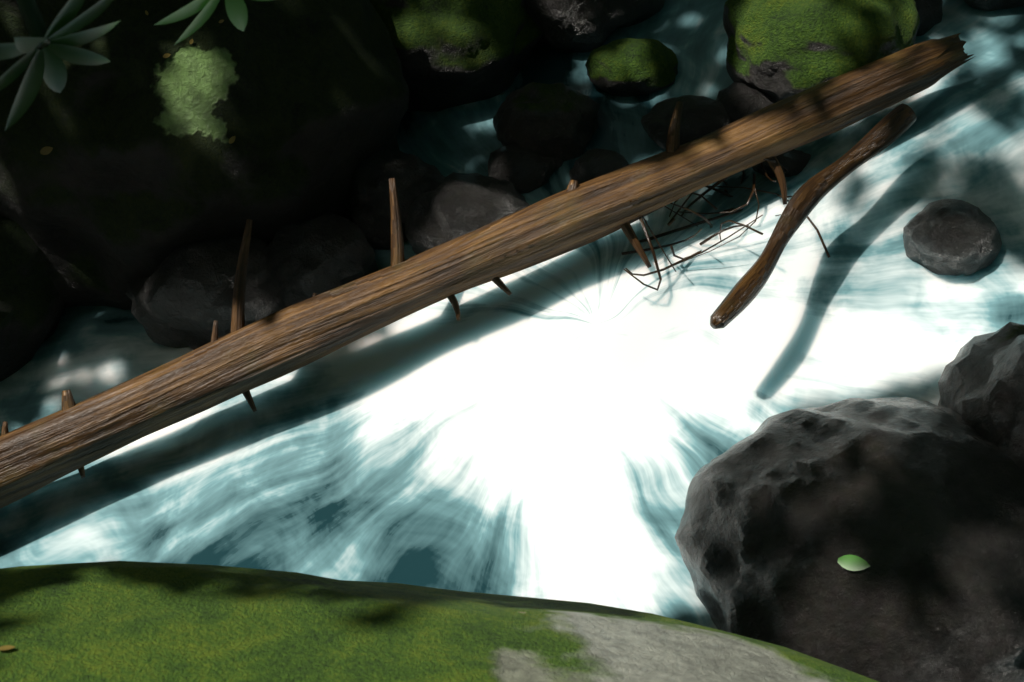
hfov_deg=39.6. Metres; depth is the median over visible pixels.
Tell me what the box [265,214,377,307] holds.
dark rock
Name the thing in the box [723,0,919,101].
boulder
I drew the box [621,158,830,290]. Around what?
twig debris
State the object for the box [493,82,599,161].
dark rock
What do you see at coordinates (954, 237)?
rock in stream
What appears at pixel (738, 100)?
dark rock
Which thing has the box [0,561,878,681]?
boulder
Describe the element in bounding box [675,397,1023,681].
rock
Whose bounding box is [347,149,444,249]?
dark rock
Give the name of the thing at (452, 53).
boulder
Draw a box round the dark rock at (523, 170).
[488,144,562,193]
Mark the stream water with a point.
(566, 426)
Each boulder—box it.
[0,0,408,309]
[0,216,64,381]
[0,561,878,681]
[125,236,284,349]
[369,0,542,111]
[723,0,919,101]
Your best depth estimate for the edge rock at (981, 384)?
3.27 m
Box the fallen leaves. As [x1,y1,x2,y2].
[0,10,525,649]
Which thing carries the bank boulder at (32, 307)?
on the ground
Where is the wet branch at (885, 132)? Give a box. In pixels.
[710,103,916,328]
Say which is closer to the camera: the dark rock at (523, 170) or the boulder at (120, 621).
the boulder at (120, 621)
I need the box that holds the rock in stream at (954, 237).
[903,199,1001,275]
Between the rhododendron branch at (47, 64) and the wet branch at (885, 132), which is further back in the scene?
the wet branch at (885, 132)
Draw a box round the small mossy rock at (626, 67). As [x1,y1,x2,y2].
[585,38,677,96]
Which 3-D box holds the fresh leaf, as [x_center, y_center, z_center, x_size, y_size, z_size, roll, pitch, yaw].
[0.714,0.464,2.969,0.068,0.023,0.025,17,43,20]
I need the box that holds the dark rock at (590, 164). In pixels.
[569,148,628,184]
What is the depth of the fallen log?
3.68 m
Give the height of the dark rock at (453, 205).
0.302 m
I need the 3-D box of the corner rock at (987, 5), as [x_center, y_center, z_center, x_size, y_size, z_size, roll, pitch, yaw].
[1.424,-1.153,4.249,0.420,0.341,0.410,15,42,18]
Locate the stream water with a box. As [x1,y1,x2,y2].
[0,0,1023,628]
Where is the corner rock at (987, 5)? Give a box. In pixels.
[964,0,1023,10]
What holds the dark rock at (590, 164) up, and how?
in the stream water
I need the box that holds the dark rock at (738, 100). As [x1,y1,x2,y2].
[716,82,775,122]
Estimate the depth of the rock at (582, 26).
4.36 m
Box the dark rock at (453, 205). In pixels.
[405,172,529,253]
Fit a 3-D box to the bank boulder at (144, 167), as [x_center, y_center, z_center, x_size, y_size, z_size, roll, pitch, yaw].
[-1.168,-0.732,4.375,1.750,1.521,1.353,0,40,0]
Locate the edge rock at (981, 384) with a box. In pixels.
[938,322,1023,469]
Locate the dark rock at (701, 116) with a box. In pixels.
[641,95,730,150]
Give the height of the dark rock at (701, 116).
0.163 m
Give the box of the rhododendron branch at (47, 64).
[0,0,270,130]
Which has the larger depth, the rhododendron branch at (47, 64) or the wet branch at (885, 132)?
the wet branch at (885, 132)
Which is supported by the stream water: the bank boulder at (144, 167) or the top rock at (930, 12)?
the top rock at (930, 12)
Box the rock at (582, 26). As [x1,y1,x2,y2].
[525,0,664,52]
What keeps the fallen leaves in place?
on the bank boulder at (144, 167)
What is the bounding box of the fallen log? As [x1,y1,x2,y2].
[0,33,973,508]
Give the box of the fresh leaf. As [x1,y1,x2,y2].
[838,555,869,570]
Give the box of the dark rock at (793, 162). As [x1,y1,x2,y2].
[752,149,810,177]
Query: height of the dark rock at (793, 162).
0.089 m
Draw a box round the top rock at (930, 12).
[914,0,942,35]
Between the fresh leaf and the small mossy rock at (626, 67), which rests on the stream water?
the small mossy rock at (626, 67)

